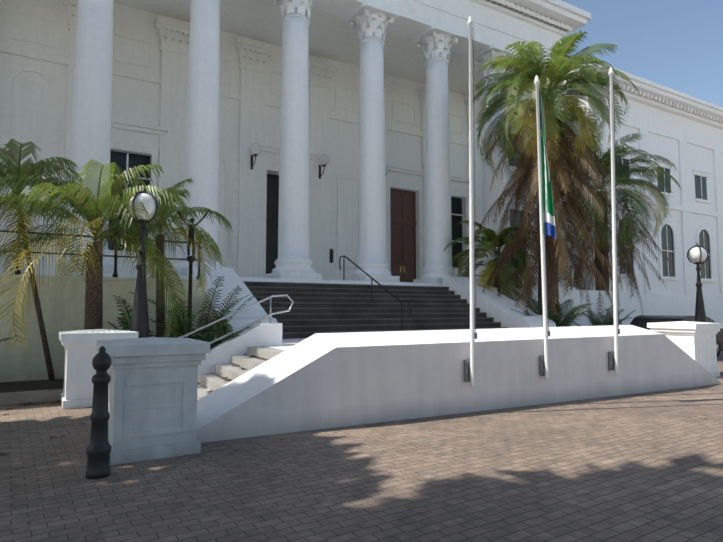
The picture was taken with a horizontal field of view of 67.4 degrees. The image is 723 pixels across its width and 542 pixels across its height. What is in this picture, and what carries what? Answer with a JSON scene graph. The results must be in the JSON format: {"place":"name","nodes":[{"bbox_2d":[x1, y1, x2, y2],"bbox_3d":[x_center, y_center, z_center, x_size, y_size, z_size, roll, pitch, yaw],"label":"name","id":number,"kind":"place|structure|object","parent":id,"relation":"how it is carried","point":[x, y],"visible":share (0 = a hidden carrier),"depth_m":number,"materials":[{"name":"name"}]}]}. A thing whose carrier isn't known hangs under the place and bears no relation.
{"place":"outdoors","nodes":[
{"label":"outdoors","id":0,"kind":"place"},
{"bbox_2d":[0,351,722,541],"bbox_3d":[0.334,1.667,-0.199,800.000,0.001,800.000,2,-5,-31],"label":"brick pavement","id":1,"kind":"structure","parent":0,"point":[643,467],"depth_m":5.33,"materials":[{"name":"brown brick"}]},
{"bbox_2d":[0,379,63,404],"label":"planting bed","id":2,"kind":"object","parent":1,"relation":"on","point":[19,392],"depth_m":9.97,"materials":[{"name":"grey concrete"}]},
{"bbox_2d":[0,139,106,380],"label":"slim palm","id":3,"kind":"object","parent":2,"relation":"on","point":[39,169],"depth_m":11.25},
{"bbox_2d":[0,159,222,361],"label":"palm tree","id":4,"kind":"object","parent":2,"relation":"on","point":[95,208],"depth_m":10.76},
{"bbox_2d":[80,178,232,337],"bbox_3d":[-4.715,0.071,12.475,3.300,4.682,2.968,2,-5,-31],"label":"palm","id":5,"kind":"object","parent":2,"relation":"on","point":[163,208],"depth_m":12.33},
{"bbox_2d":[107,295,213,338],"bbox_3d":[-4.171,1.419,11.220,2.062,1.789,1.829,1,-4,-20],"label":"fern","id":6,"kind":"object","parent":2,"relation":"on","point":[125,325],"visible":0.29,"depth_m":11.10,"materials":[{"name":"green plant"}]},
{"bbox_2d":[178,210,208,336],"bbox_3d":[-3.736,0.495,11.919,0.690,3.730,0.190,2,-5,-31],"label":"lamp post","id":7,"kind":"object","parent":2,"relation":"on","point":[189,257],"visible":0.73,"depth_m":11.91,"materials":[{"name":"brown metal"}]},
{"bbox_2d":[129,276,264,348],"bbox_3d":[-3.758,1.202,11.767,2.354,2.298,2.546,-3,-5,40],"label":"fern","id":8,"kind":"object","parent":2,"relation":"on","point":[207,316],"visible":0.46,"depth_m":11.86,"materials":[{"name":"green plant"}]},
{"bbox_2d":[179,317,263,348],"bbox_3d":[-2.798,1.641,11.380,1.992,1.369,1.903,2,-5,-31],"label":"fern","id":9,"kind":"object","parent":2,"relation":"on","point":[229,337],"visible":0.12,"depth_m":11.07,"materials":[{"name":"green plant"}]},
{"bbox_2d":[85,346,111,478],"bbox_3d":[-2.660,1.421,5.521,0.230,1.300,0.230,2,-5,-31],"label":"bollard","id":10,"kind":"object","parent":1,"relation":"on","point":[98,450],"visible":1,"depth_m":5.46,"materials":[{"name":"black metal"}]},
{"bbox_2d":[58,329,138,408],"bbox_3d":[-4.834,1.721,9.896,1.220,1.320,1.220,2,-5,-31],"label":"pedestal","id":11,"kind":"object","parent":1,"relation":"on","point":[81,352],"visible":0.52,"depth_m":9.32,"materials":[{"name":"white paint"}]},
{"bbox_2d":[0,354,268,454],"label":"leaf litter","id":12,"kind":"object","parent":1,"relation":"on","point":[225,379],"visible":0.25,"depth_m":9.49,"materials":[{"name":"brown plant"}]},
{"bbox_2d":[128,187,157,337],"bbox_3d":[-4.215,0.380,10.360,0.540,4.060,0.540,2,-5,-31],"label":"lamp post","id":13,"kind":"object","parent":1,"relation":"on","point":[140,321],"visible":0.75,"depth_m":10.29,"materials":[{"name":"black metal"}]},
{"bbox_2d":[96,337,209,464],"bbox_3d":[-2.551,1.474,6.551,1.120,1.340,1.120,2,-5,-31],"label":"pedestal","id":14,"kind":"object","parent":1,"relation":"on","point":[152,401],"visible":0.88,"depth_m":6.14,"materials":[{"name":"paint"}]},
{"bbox_2d":[197,323,305,399],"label":"landing stairs","id":15,"kind":"structure","parent":1,"relation":"on","point":[265,340],"depth_m":10.29,"materials":[{"name":"paint"}]},
{"bbox_2d":[178,294,293,343],"bbox_3d":[-2.681,1.135,10.544,2.891,1.402,0.042,2,-5,-28],"label":"handrail","id":16,"kind":"object","parent":15,"relation":"on","point":[225,317],"visible":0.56,"depth_m":10.75,"materials":[{"name":"silver metal"}]},
{"bbox_2d":[0,0,563,281],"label":"portico wall","id":17,"kind":"structure","parent":1,"relation":"on","point":[150,57],"depth_m":22.10,"materials":[{"name":"beige paint"}]},
{"bbox_2d":[250,143,260,168],"bbox_3d":[-4.282,-4.663,21.965,0.460,0.960,0.661,0,-4,-7],"label":"wall lamp","id":18,"kind":"object","parent":17,"relation":"attached to","point":[255,149],"visible":1,"depth_m":21.77,"materials":[{"name":"white glass"}]},
{"bbox_2d":[230,221,404,272],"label":"plaque notices","id":19,"kind":"object","parent":17,"relation":"attached to","point":[234,226],"visible":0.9,"depth_m":21.66,"materials":[{"name":"black metal"}]},
{"bbox_2d":[319,154,329,178],"bbox_3d":[-1.617,-4.551,23.544,0.460,0.960,0.661,0,-4,-7],"label":"wall lamp","id":20,"kind":"object","parent":17,"relation":"attached to","point":[324,159],"visible":1,"depth_m":23.34,"materials":[{"name":"white glass"}]},
{"bbox_2d":[113,0,590,101],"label":"entablature","id":21,"kind":"structure","parent":17,"relation":"on","point":[546,24],"depth_m":22.71,"materials":[{"name":"white paint"}]},
{"bbox_2d":[385,164,388,174],"bbox_3d":[1.049,-4.439,25.123,0.460,0.960,0.661,0,-4,-7],"label":"wall lamp","id":22,"kind":"object","parent":17,"relation":"attached to","point":[386,169],"visible":0.25,"depth_m":24.89,"materials":[{"name":"white glass"}]},
{"bbox_2d":[0,274,611,381],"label":"podium terrace","id":23,"kind":"structure","parent":1,"relation":"on","point":[62,308],"depth_m":12.01,"materials":[{"name":"white paint"}]},
{"bbox_2d":[0,225,201,279],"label":"terrace railing","id":24,"kind":"object","parent":23,"relation":"on","point":[115,274],"depth_m":12.67,"materials":[{"name":"black metal"}]},
{"bbox_2d":[0,270,575,289],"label":"stylobate","id":25,"kind":"object","parent":23,"relation":"on","point":[124,275],"visible":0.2,"depth_m":17.26,"materials":[{"name":"white paint"}]},
{"bbox_2d":[56,0,117,272],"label":"column","id":26,"kind":"structure","parent":25,"relation":"on","point":[91,116],"depth_m":14.98,"materials":[{"name":"white paint"}]},
{"bbox_2d":[170,0,222,274],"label":"column","id":27,"kind":"structure","parent":25,"relation":"on","point":[202,148],"depth_m":16.54,"materials":[{"name":"white paint"}]},
{"bbox_2d":[265,0,321,279],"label":"column","id":28,"kind":"structure","parent":25,"relation":"on","point":[293,261],"depth_m":18.09,"materials":[{"name":"white paint"}]},
{"bbox_2d":[345,1,399,281],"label":"column","id":29,"kind":"structure","parent":25,"relation":"on","point":[370,22],"depth_m":19.70,"materials":[{"name":"white paint"}]},
{"bbox_2d":[411,24,461,282],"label":"column","id":30,"kind":"structure","parent":25,"relation":"on","point":[435,42],"depth_m":21.29,"materials":[{"name":"white paint"}]},
{"bbox_2d":[472,44,519,284],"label":"column","id":31,"kind":"structure","parent":25,"relation":"on","point":[493,193],"depth_m":22.89,"materials":[{"name":"white paint"}]},
{"bbox_2d":[520,63,569,286],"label":"column","id":32,"kind":"structure","parent":25,"relation":"on","point":[537,211],"depth_m":24.50,"materials":[{"name":"white paint"}]},
{"bbox_2d":[474,264,571,289],"bbox_3d":[6.791,0.198,22.579,5.920,1.150,0.114,2,-5,-31],"label":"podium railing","id":33,"kind":"object","parent":23,"relation":"on","point":[532,267],"visible":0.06,"depth_m":22.68,"materials":[{"name":"black metal"}]},
{"bbox_2d":[187,266,555,346],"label":"stairs","id":34,"kind":"structure","parent":1,"relation":"on","point":[328,308],"depth_m":16.28,"materials":[{"name":"stone"}]},
{"bbox_2d":[339,255,410,329],"bbox_3d":[0.299,0.666,16.816,0.048,2.604,4.188,2,-5,-31],"label":"handrail","id":35,"kind":"object","parent":34,"relation":"on","point":[372,279],"visible":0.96,"depth_m":16.75,"materials":[{"name":"black metal"}]},
{"bbox_2d":[196,325,720,442],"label":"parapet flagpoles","id":36,"kind":"object","parent":1,"relation":"on","point":[316,381],"visible":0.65,"depth_m":8.59,"materials":[{"name":"paint"}]},
{"bbox_2d":[467,16,476,387],"bbox_3d":[1.832,-1.233,9.025,0.125,6.250,0.125,3,-5,-28],"label":"flagpole","id":37,"kind":"object","parent":36,"relation":"on","point":[471,364],"visible":0.96,"depth_m":8.97,"materials":[{"name":"white metal"}]},
{"bbox_2d":[534,75,549,380],"bbox_3d":[3.245,-0.821,9.754,0.125,5.530,0.125,1,-4,-28],"label":"flagpole","id":38,"kind":"object","parent":36,"relation":"on","point":[546,331],"visible":1,"depth_m":9.69,"materials":[{"name":"white metal"}]},
{"bbox_2d":[539,94,555,237],"bbox_3d":[3.343,-1.970,9.760,0.270,2.817,0.113,-3,-5,37],"label":"flag","id":39,"kind":"object","parent":38,"relation":"attached to","point":[548,210],"visible":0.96,"depth_m":9.76,"materials":[{"name":"fabric"}]},
{"bbox_2d":[608,67,619,374],"bbox_3d":[4.976,-1.054,10.699,0.125,6.130,0.125,4,-5,-28],"label":"flagpole","id":40,"kind":"object","parent":36,"relation":"on","point":[614,252],"visible":0.98,"depth_m":10.64,"materials":[{"name":"white metal"}]},
{"bbox_2d":[444,220,537,312],"bbox_3d":[5.223,0.606,20.653,3.961,5.078,3.952,2,-5,-31],"label":"palm tree","id":41,"kind":"object","parent":1,"relation":"on","point":[488,243],"depth_m":20.12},
{"bbox_2d":[511,296,592,326],"bbox_3d":[6.262,1.772,17.727,2.699,2.003,2.845,1,-4,-19],"label":"fern","id":42,"kind":"object","parent":1,"relation":"on","point":[565,322],"visible":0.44,"depth_m":17.52,"materials":[{"name":"green plant"}]},
{"bbox_2d":[474,30,637,319],"bbox_3d":[6.645,-2.482,19.155,5.382,11.025,5.566,2,-5,-31],"label":"tall palm","id":43,"kind":"object","parent":1,"relation":"on","point":[556,70],"depth_m":18.60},
{"bbox_2d":[574,305,635,325],"bbox_3d":[8.146,1.920,18.564,2.510,1.826,1.995,2,-5,-31],"label":"fern","id":44,"kind":"object","parent":1,"relation":"on","point":[606,321],"visible":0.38,"depth_m":18.68,"materials":[{"name":"green plant"}]},
{"bbox_2d":[530,133,681,317],"bbox_3d":[11.024,-1.280,25.365,6.522,9.505,6.541,2,-5,-31],"label":"palm","id":45,"kind":"object","parent":1,"relation":"on","point":[626,192],"depth_m":24.53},
{"bbox_2d":[506,63,722,328],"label":"building wing","id":46,"kind":"structure","parent":1,"relation":"on","point":[682,132],"depth_m":34.42,"materials":[{"name":"white paint"}]},
{"bbox_2d":[629,315,722,356],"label":"parked car","id":47,"kind":"object","parent":1,"relation":"on","point":[641,321],"visible":0.08,"depth_m":19.06,"materials":[{"name":"black paint"}]},
{"bbox_2d":[647,321,721,376],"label":"pedestal","id":48,"kind":"object","parent":1,"relation":"on","point":[696,341],"visible":0.69,"depth_m":13.40,"materials":[{"name":"white paint"}]},
{"bbox_2d":[687,243,708,321],"bbox_3d":[11.221,0.995,17.990,0.540,3.910,0.540,2,-5,-31],"label":"lamp post","id":49,"kind":"object","parent":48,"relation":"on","point":[697,254],"visible":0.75,"depth_m":17.94,"materials":[{"name":"black metal"}]},
{"bbox_2d":[562,0,722,106],"label":"sky","id":50,"kind":"structure","parent":0,"point":[677,45],"materials":[{"name":"blue"}]}
]}

